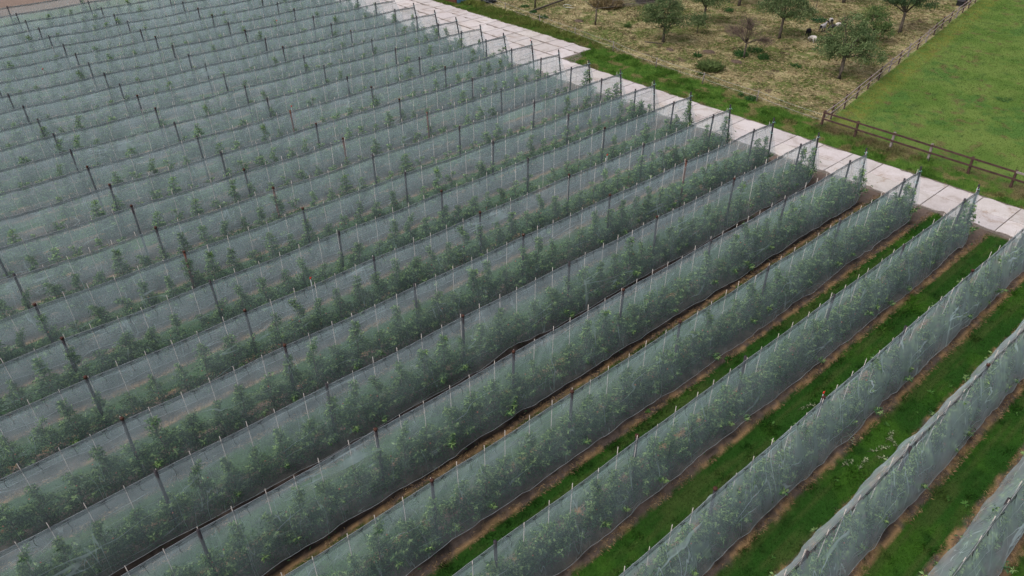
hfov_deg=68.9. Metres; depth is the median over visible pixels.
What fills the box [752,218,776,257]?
fruit tree
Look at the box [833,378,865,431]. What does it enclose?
fruit tree
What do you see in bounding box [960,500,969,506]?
broadleaf weed
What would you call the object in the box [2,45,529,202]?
insect net
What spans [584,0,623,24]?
bare tree
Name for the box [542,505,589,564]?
fruit tree
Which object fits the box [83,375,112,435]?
orchard post
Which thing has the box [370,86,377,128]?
orchard post
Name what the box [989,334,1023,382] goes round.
fruit tree
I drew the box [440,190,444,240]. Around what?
orchard post
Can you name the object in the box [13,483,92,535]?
fruit tree
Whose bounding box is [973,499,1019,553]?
fruit tree
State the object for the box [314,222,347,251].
fruit tree
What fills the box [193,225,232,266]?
fruit tree
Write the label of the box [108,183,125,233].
orchard post
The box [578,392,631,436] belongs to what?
fruit tree
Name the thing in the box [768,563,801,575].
fruit tree
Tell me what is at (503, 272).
fruit tree
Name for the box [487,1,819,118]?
wire fence
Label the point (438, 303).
fruit tree
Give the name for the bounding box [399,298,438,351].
fruit tree
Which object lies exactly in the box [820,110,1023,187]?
wooden fence
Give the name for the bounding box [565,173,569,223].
orchard post
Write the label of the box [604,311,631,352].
fruit tree
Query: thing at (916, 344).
fruit tree
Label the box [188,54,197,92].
orchard post
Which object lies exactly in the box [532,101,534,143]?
orchard post
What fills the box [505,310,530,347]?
fruit tree
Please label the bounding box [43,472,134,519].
fruit tree
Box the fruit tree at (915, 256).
[898,246,924,282]
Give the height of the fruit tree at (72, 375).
2.786 m
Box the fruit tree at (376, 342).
[361,329,397,367]
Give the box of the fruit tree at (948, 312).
[930,303,960,341]
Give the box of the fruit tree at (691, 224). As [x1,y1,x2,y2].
[680,217,702,247]
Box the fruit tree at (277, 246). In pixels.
[250,232,305,276]
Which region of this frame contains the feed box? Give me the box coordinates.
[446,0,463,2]
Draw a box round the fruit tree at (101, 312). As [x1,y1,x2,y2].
[73,303,139,348]
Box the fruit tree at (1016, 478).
[998,470,1023,529]
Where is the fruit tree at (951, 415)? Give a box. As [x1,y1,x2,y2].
[928,399,975,456]
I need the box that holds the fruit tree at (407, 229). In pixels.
[394,212,431,256]
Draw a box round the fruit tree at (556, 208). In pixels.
[536,195,568,233]
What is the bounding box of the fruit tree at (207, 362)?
[186,343,243,393]
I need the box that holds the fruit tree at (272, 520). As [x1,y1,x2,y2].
[229,504,322,572]
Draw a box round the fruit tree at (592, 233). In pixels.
[572,209,612,255]
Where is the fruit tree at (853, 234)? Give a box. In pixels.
[839,225,865,262]
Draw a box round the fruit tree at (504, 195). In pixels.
[485,188,519,218]
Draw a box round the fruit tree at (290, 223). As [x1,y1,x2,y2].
[264,195,303,239]
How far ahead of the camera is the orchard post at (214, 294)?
35.75 m
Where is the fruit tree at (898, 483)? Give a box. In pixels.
[862,458,911,517]
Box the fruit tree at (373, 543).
[355,514,418,575]
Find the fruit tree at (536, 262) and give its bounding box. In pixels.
[518,236,559,281]
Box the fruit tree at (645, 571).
[637,563,659,575]
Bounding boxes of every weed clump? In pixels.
[623,22,632,27]
[693,52,702,56]
[695,57,726,72]
[745,95,757,101]
[790,63,801,68]
[996,96,1012,102]
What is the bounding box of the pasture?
[439,0,1023,208]
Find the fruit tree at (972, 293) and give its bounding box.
[953,278,981,327]
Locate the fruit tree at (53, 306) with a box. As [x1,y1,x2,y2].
[26,279,94,325]
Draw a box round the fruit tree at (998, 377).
[963,354,1013,407]
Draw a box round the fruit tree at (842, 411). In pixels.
[809,398,862,438]
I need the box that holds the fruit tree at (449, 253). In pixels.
[436,241,472,280]
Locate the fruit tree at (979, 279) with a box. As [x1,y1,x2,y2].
[956,265,989,314]
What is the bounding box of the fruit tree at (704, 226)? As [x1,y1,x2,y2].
[693,204,718,244]
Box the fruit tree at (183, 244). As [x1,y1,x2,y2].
[165,232,212,272]
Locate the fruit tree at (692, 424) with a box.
[672,413,709,458]
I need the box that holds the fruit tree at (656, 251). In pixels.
[641,234,670,270]
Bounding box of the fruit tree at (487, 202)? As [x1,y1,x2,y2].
[475,191,496,223]
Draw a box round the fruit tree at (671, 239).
[644,225,685,263]
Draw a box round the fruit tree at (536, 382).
[502,358,553,409]
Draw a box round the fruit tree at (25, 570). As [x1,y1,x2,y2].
[13,543,84,575]
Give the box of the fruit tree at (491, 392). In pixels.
[466,378,520,435]
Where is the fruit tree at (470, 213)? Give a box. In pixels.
[457,194,490,230]
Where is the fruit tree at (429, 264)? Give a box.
[416,246,452,288]
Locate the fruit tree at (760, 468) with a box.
[733,454,788,526]
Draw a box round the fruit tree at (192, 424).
[169,409,226,459]
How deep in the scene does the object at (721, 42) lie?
74.38 m
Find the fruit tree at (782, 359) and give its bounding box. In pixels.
[756,338,815,389]
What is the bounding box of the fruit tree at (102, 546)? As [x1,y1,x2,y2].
[66,517,155,575]
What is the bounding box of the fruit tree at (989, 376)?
[953,365,998,415]
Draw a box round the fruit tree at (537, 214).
[523,193,554,241]
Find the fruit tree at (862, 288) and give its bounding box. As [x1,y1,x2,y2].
[834,276,873,328]
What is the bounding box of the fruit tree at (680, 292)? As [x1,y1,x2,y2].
[663,276,693,313]
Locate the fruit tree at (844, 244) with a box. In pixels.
[826,227,856,267]
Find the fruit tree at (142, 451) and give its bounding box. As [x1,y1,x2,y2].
[112,440,184,487]
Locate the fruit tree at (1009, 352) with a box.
[973,343,1018,385]
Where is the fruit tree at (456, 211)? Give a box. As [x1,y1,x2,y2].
[444,204,472,240]
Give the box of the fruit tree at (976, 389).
[943,379,992,426]
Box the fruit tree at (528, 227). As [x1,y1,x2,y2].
[515,210,542,244]
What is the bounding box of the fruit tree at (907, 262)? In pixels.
[881,249,917,292]
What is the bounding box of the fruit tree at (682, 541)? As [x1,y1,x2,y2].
[650,522,722,575]
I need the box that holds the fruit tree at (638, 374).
[624,366,659,414]
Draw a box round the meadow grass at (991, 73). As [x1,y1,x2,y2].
[825,0,1023,189]
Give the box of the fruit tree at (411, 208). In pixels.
[399,195,426,222]
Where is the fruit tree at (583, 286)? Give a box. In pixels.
[562,265,597,314]
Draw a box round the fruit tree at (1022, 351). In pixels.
[1002,341,1023,370]
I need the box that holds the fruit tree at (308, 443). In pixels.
[286,416,334,469]
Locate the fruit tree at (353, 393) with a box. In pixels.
[337,378,396,437]
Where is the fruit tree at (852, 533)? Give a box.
[809,503,869,575]
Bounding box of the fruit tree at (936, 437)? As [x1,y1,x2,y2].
[901,418,955,477]
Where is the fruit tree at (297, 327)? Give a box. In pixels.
[274,296,328,356]
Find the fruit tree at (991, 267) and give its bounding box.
[974,254,1008,305]
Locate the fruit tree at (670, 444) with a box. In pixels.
[650,418,691,475]
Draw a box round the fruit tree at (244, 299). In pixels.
[207,284,268,329]
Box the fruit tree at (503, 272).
[486,262,524,297]
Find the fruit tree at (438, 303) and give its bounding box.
[415,288,456,338]
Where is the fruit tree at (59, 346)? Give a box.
[16,313,89,366]
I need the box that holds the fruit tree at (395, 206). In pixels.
[380,190,407,226]
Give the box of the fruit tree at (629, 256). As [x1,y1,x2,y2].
[609,235,645,286]
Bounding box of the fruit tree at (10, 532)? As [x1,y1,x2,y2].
[0,503,56,556]
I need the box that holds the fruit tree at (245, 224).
[224,216,263,252]
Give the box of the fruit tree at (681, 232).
[660,216,690,254]
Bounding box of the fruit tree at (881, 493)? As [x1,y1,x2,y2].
[856,477,901,532]
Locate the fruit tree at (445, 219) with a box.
[425,204,460,242]
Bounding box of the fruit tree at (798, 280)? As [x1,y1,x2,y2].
[783,256,812,302]
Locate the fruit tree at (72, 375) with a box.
[36,344,121,398]
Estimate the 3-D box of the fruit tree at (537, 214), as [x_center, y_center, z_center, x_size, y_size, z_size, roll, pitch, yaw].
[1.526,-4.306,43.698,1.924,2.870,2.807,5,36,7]
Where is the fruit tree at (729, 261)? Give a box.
[714,234,750,279]
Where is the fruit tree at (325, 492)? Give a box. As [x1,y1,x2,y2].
[297,474,361,538]
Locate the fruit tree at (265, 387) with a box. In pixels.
[237,371,294,426]
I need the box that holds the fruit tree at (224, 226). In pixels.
[202,221,262,259]
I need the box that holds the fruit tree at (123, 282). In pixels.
[94,249,157,305]
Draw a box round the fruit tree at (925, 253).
[902,239,937,277]
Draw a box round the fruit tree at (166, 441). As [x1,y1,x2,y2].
[120,414,208,478]
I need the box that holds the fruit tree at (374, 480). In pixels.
[352,445,404,510]
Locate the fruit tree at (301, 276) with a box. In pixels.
[270,257,333,301]
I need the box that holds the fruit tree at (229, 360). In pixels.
[190,331,267,382]
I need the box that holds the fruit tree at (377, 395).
[353,373,403,425]
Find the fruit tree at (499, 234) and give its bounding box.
[486,217,508,258]
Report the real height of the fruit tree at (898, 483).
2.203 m
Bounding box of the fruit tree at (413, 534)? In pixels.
[366,514,450,572]
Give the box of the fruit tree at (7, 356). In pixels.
[0,340,33,389]
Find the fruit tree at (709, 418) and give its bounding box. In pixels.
[675,404,728,454]
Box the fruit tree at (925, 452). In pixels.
[897,443,932,499]
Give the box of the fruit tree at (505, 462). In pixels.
[477,451,534,506]
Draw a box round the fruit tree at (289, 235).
[267,232,315,269]
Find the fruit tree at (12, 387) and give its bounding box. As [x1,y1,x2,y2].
[0,379,62,426]
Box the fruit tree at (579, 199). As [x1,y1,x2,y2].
[561,190,595,221]
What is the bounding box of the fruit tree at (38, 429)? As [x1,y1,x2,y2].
[16,415,90,464]
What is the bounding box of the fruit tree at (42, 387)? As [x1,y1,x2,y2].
[12,356,86,415]
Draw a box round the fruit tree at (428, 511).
[410,495,469,554]
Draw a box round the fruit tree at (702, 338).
[680,306,723,366]
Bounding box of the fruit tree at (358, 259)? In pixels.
[338,242,381,281]
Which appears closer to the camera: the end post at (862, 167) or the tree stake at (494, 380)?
the tree stake at (494, 380)
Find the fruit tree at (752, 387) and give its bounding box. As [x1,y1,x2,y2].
[719,371,774,407]
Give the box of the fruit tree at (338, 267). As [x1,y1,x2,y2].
[329,251,357,287]
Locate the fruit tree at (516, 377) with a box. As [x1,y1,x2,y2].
[486,372,536,421]
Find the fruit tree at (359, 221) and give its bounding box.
[343,200,384,245]
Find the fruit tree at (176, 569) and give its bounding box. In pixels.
[164,561,206,575]
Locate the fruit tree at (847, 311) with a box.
[827,299,858,336]
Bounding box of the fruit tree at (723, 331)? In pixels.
[699,313,743,349]
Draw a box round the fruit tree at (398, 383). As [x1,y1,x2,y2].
[362,360,428,415]
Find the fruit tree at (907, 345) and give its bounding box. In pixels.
[894,338,920,383]
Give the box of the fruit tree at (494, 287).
[468,260,507,316]
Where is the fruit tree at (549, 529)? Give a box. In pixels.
[515,517,573,573]
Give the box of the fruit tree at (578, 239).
[560,227,596,261]
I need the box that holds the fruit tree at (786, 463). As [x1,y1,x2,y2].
[751,440,800,502]
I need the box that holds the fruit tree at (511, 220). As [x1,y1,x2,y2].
[495,211,525,252]
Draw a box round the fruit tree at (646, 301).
[626,289,666,330]
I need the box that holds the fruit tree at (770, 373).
[745,350,801,400]
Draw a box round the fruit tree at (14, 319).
[0,298,35,341]
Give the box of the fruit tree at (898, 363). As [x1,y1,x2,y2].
[868,344,913,392]
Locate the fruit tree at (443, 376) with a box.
[422,334,474,390]
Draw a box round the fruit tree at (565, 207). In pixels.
[553,199,576,227]
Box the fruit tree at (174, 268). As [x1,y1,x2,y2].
[151,244,194,282]
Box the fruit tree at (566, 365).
[544,340,585,386]
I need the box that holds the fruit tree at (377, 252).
[367,240,396,271]
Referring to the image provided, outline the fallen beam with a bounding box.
[530,0,563,10]
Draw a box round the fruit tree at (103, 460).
[52,445,152,510]
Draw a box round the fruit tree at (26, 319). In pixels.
[5,287,67,331]
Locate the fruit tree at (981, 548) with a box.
[942,522,997,575]
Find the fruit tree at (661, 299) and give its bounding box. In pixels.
[643,285,678,326]
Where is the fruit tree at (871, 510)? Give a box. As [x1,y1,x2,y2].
[837,492,890,559]
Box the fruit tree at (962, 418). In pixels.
[933,400,977,439]
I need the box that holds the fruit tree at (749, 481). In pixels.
[711,468,772,543]
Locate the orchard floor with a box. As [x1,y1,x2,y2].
[0,0,1023,575]
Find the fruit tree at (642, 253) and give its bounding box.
[628,241,654,283]
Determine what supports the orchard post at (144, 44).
on the orchard floor
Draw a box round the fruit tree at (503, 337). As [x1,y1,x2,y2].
[473,307,535,354]
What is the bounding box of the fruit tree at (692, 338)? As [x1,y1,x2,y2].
[675,331,706,377]
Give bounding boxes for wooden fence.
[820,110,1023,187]
[825,0,975,119]
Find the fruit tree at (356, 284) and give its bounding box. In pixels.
[343,275,382,326]
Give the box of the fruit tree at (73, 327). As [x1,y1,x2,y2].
[66,320,108,354]
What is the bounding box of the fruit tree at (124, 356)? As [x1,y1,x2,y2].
[88,329,163,387]
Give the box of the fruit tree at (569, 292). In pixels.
[548,275,585,320]
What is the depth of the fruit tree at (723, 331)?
35.45 m
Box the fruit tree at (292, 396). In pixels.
[267,353,320,413]
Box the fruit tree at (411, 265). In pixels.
[384,254,440,298]
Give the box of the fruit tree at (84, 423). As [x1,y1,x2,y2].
[37,397,113,461]
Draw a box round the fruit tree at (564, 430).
[546,410,600,465]
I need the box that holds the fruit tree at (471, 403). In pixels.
[443,388,493,448]
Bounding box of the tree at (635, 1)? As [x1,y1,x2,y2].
[615,0,661,7]
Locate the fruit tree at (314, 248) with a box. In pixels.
[288,217,333,260]
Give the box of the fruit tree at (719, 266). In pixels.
[706,257,727,287]
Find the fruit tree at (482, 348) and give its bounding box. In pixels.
[461,322,501,371]
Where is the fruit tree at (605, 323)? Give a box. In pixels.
[578,309,624,368]
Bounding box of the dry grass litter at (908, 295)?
[0,69,1023,575]
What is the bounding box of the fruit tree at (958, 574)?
[917,565,963,575]
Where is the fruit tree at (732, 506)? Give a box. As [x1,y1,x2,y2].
[698,481,762,554]
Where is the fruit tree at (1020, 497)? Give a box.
[971,477,1023,544]
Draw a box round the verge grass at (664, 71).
[438,0,1023,208]
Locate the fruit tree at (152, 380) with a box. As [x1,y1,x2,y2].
[136,374,190,415]
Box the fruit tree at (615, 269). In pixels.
[597,252,629,292]
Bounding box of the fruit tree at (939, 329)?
[919,312,952,346]
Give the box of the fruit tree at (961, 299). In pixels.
[929,276,976,325]
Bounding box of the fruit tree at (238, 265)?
[210,248,260,291]
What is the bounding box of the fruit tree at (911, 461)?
[880,446,929,508]
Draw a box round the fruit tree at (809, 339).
[789,319,826,371]
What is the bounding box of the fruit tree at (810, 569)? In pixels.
[784,552,830,575]
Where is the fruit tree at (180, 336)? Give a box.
[159,313,204,363]
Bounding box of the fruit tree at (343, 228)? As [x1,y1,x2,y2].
[332,213,366,246]
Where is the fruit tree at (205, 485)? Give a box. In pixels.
[167,458,241,523]
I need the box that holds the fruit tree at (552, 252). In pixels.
[540,237,567,275]
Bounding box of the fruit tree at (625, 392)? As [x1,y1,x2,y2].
[593,366,665,418]
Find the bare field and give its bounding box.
[0,0,199,37]
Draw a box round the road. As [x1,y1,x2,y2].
[336,0,1023,238]
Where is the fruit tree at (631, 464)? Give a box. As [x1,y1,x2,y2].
[604,455,652,516]
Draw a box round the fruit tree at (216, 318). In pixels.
[196,297,241,345]
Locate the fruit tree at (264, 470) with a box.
[229,444,299,496]
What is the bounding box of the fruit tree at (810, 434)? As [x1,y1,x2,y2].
[787,412,827,465]
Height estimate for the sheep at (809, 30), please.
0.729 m
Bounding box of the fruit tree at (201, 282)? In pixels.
[163,256,227,308]
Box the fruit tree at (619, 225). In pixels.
[609,199,636,244]
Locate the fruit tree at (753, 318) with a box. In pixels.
[718,282,772,331]
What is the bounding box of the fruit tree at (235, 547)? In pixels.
[208,518,294,575]
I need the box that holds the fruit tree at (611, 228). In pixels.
[591,208,623,250]
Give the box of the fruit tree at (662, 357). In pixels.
[634,347,690,399]
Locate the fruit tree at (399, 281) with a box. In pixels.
[374,257,418,310]
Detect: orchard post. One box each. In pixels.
[0,92,11,120]
[0,259,20,300]
[6,6,16,33]
[7,93,25,134]
[12,273,38,329]
[22,105,39,145]
[25,20,35,46]
[33,303,61,360]
[37,118,55,162]
[38,27,48,59]
[52,133,70,178]
[60,336,87,394]
[62,44,75,80]
[69,149,86,195]
[74,53,86,86]
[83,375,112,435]
[86,165,105,212]
[87,62,101,100]
[103,72,115,106]
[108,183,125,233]
[118,83,132,124]
[120,416,145,478]
[130,204,148,254]
[136,95,148,134]
[139,29,150,63]
[154,36,165,72]
[154,107,167,150]
[154,226,172,278]
[154,470,180,530]
[171,45,180,80]
[173,121,185,161]
[182,1,190,30]
[182,250,198,304]
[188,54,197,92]
[196,135,209,180]
[196,528,217,575]
[197,8,204,39]
[204,64,215,102]
[208,280,227,333]
[211,14,219,48]
[220,151,230,188]
[223,74,233,114]
[227,22,235,54]
[243,168,256,216]
[243,308,261,365]
[244,29,251,63]
[244,85,254,126]
[264,38,270,72]
[266,97,275,136]
[272,186,283,236]
[276,2,281,27]
[282,46,289,83]
[283,343,297,401]
[289,110,298,152]
[301,207,313,258]
[303,55,309,93]
[312,16,317,49]
[315,123,323,167]
[323,65,329,104]
[325,383,337,442]
[338,230,346,282]
[342,137,350,182]
[346,76,352,113]
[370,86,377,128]
[371,39,375,67]
[372,154,378,201]
[372,256,381,309]
[373,427,385,487]
[395,48,397,77]
[398,98,402,133]
[404,172,409,215]
[413,283,420,338]
[418,57,421,93]
[426,112,431,155]
[430,478,438,539]
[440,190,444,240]
[444,66,447,106]
[459,126,461,170]
[461,314,465,371]
[471,77,473,117]
[479,211,481,261]
[485,39,487,69]
[492,140,493,186]
[493,540,497,566]
[500,88,502,127]
[511,48,512,85]
[512,350,514,408]
[521,233,524,275]
[527,158,528,204]
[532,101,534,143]
[539,57,541,95]
[565,114,569,157]
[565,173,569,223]
[567,261,569,314]
[567,390,573,449]
[569,67,571,106]
[599,78,601,111]
[600,127,605,172]
[606,194,610,243]
[616,288,624,344]
[629,433,638,496]
[631,89,635,130]
[638,143,644,189]
[651,215,657,266]
[667,101,674,143]
[672,320,681,362]
[678,160,687,207]
[701,239,711,291]
[703,486,717,540]
[705,114,714,158]
[724,177,735,226]
[733,355,746,412]
[745,129,754,172]
[758,266,769,307]
[773,197,786,246]
[789,143,801,189]
[799,550,809,575]
[811,395,825,438]
[816,294,835,349]
[830,219,841,258]
[838,160,850,207]
[886,244,905,295]
[888,325,906,369]
[888,446,911,493]
[889,178,905,226]
[945,198,965,248]
[957,269,974,306]
[966,363,990,405]
[990,497,1010,531]
[1007,233,1023,271]
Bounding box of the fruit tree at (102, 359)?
[81,348,135,393]
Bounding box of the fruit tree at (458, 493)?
[422,479,487,537]
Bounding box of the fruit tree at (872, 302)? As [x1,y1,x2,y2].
[856,277,888,318]
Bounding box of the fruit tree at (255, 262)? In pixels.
[242,249,276,284]
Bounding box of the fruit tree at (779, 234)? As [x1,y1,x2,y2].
[765,213,786,250]
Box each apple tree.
[634,0,699,42]
[688,9,710,33]
[689,0,733,21]
[752,0,819,38]
[807,11,888,79]
[851,5,896,37]
[882,0,941,32]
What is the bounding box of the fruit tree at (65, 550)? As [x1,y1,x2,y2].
[47,534,119,575]
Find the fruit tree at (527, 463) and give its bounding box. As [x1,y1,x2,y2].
[509,431,555,495]
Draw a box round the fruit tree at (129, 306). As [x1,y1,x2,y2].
[97,296,164,342]
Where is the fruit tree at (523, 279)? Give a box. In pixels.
[492,244,545,294]
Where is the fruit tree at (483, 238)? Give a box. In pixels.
[463,224,498,266]
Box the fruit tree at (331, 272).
[309,261,341,294]
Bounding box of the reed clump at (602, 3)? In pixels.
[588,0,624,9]
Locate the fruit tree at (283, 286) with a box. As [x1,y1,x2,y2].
[267,268,313,312]
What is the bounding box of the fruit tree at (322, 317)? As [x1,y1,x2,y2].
[295,297,346,340]
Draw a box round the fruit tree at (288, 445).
[250,426,310,481]
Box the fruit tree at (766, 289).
[744,282,782,323]
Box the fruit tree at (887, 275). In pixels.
[863,263,895,308]
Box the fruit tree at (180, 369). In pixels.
[164,362,213,405]
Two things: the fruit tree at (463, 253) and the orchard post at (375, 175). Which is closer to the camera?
the fruit tree at (463, 253)
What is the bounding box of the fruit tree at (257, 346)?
[236,333,276,373]
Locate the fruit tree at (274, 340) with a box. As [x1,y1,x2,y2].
[260,312,311,366]
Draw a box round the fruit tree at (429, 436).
[400,422,461,474]
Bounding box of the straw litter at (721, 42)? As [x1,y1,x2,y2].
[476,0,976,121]
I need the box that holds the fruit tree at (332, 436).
[313,395,371,449]
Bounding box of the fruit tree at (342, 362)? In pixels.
[319,343,363,389]
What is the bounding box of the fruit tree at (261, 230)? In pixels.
[234,206,287,247]
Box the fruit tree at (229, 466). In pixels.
[202,455,258,515]
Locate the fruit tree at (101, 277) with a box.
[85,268,125,304]
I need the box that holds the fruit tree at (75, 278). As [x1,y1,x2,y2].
[56,273,114,314]
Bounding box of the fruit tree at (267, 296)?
[240,277,291,319]
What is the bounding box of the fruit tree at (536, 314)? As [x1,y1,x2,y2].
[519,299,550,339]
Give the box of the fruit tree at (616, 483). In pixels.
[591,469,637,528]
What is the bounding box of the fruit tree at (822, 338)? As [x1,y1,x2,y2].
[804,317,834,351]
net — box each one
[0,0,106,17]
[0,0,245,47]
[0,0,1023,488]
[0,1,291,59]
[0,7,413,97]
[0,15,427,136]
[0,21,455,131]
[0,37,501,171]
[0,54,558,223]
[0,64,587,284]
[0,74,619,281]
[0,97,692,432]
[0,124,773,557]
[0,138,817,575]
[1,0,166,26]
[1,0,393,99]
[1,85,657,384]
[1,109,733,489]
[2,0,199,41]
[2,29,476,151]
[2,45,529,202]
[4,0,56,13]
[5,0,351,69]
[121,155,865,575]
[284,171,919,575]
[453,191,979,575]
[619,229,1023,575]
[779,320,1023,575]
[928,462,1023,575]
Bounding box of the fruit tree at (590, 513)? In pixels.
[565,478,616,548]
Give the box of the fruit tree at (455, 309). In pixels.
[441,290,474,326]
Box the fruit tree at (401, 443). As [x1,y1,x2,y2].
[379,420,434,487]
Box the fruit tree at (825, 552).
[808,537,850,574]
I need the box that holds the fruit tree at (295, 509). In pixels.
[276,483,344,550]
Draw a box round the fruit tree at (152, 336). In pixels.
[126,324,179,374]
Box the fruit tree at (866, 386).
[835,354,891,415]
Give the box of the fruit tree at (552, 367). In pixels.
[535,352,571,394]
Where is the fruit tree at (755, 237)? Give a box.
[736,223,777,267]
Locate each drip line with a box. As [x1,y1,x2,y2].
[0,149,713,477]
[3,160,762,540]
[103,190,780,563]
[377,245,857,574]
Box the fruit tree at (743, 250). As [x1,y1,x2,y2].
[721,223,759,270]
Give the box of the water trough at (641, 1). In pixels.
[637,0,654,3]
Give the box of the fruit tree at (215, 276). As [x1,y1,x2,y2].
[198,250,240,302]
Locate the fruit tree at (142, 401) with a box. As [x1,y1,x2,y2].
[101,391,157,442]
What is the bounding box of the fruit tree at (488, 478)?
[457,464,511,523]
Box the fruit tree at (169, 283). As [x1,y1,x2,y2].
[152,275,195,316]
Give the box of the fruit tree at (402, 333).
[374,304,419,364]
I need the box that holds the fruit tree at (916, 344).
[898,327,928,371]
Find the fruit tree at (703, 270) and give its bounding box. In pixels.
[684,250,717,300]
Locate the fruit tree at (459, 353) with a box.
[438,336,479,382]
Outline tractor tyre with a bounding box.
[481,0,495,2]
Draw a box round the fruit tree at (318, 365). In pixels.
[286,336,345,399]
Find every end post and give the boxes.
[479,24,485,58]
[503,33,508,67]
[531,41,535,78]
[558,49,562,88]
[588,60,590,97]
[620,69,622,100]
[653,80,656,121]
[688,92,692,134]
[726,104,730,148]
[767,118,774,161]
[810,132,819,178]
[857,148,867,195]
[910,166,921,208]
[964,184,979,234]
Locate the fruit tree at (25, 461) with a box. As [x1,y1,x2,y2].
[0,432,52,486]
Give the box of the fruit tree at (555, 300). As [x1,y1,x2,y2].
[531,285,579,329]
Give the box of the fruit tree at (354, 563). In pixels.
[340,551,384,575]
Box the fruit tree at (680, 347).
[647,333,696,390]
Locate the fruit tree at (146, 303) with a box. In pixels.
[121,281,178,327]
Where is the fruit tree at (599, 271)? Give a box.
[581,261,617,300]
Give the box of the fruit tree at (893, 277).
[870,255,917,302]
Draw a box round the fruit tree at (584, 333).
[569,319,610,369]
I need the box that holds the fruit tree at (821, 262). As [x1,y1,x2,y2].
[805,234,833,286]
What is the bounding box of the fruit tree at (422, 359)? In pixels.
[397,348,449,398]
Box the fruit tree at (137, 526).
[113,503,177,563]
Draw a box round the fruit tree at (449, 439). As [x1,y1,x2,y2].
[430,403,478,466]
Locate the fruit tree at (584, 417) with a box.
[557,393,628,443]
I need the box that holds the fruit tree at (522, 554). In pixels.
[507,536,561,575]
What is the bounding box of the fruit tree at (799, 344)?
[778,322,816,376]
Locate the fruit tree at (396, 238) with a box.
[378,219,415,264]
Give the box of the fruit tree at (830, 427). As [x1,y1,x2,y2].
[788,399,864,451]
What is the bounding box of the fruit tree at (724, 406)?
[699,385,748,435]
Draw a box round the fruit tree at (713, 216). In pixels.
[705,204,726,237]
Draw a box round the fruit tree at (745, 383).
[715,372,759,421]
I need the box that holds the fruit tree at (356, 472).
[325,461,388,532]
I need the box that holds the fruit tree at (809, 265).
[795,255,817,292]
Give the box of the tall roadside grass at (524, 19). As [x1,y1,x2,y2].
[432,0,601,49]
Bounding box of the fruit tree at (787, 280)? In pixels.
[773,271,798,305]
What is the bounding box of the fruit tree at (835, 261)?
[813,228,853,275]
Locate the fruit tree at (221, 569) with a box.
[188,547,256,575]
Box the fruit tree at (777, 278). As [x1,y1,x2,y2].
[742,267,794,316]
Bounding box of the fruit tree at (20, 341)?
[6,327,58,373]
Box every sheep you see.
[805,28,811,35]
[808,35,816,42]
[819,20,828,31]
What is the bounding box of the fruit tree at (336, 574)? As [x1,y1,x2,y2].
[317,570,340,575]
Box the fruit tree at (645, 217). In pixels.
[634,186,660,231]
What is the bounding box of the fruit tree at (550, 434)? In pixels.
[530,425,570,484]
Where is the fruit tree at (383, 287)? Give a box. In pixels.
[357,269,400,318]
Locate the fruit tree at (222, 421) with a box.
[193,399,262,448]
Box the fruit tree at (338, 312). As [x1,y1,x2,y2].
[323,287,358,333]
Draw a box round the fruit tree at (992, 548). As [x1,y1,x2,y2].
[951,505,1018,575]
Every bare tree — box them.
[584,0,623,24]
[720,13,778,57]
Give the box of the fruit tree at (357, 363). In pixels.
[322,320,390,381]
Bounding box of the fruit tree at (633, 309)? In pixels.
[610,303,654,347]
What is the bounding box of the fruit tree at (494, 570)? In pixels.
[476,550,530,575]
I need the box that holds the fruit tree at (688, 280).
[674,269,707,304]
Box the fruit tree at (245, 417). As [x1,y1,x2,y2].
[221,383,283,432]
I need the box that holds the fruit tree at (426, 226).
[409,216,444,251]
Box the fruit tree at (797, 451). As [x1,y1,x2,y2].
[771,419,816,479]
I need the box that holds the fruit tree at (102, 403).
[72,389,140,446]
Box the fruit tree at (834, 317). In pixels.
[808,303,852,347]
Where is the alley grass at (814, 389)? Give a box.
[0,161,1023,575]
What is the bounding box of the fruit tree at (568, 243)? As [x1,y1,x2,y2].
[558,237,580,267]
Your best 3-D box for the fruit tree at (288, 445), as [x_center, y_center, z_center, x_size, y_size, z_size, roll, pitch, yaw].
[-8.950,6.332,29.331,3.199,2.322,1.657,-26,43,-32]
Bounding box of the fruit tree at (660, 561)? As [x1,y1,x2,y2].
[651,542,689,575]
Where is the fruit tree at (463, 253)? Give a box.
[442,224,490,274]
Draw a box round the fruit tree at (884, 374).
[859,350,905,406]
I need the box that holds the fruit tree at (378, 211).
[359,200,389,237]
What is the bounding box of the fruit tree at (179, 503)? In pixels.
[137,490,210,547]
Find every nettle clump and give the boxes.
[723,7,733,12]
[732,47,748,56]
[746,45,763,53]
[757,53,769,59]
[811,15,826,22]
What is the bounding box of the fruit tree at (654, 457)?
[623,435,671,495]
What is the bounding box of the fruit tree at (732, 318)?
[714,297,746,341]
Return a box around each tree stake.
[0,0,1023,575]
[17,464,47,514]
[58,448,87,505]
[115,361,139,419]
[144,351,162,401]
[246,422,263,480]
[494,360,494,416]
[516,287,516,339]
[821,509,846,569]
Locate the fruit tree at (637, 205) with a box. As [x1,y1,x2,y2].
[615,195,654,232]
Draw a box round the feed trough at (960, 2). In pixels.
[956,0,967,5]
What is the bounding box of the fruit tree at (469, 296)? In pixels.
[446,268,496,322]
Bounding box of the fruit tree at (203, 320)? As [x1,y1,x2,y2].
[182,313,232,353]
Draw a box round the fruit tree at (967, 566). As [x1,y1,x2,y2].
[933,552,983,575]
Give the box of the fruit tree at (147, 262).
[128,253,172,292]
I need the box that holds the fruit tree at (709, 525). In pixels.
[680,507,732,571]
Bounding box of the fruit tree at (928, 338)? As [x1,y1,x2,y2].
[907,314,936,364]

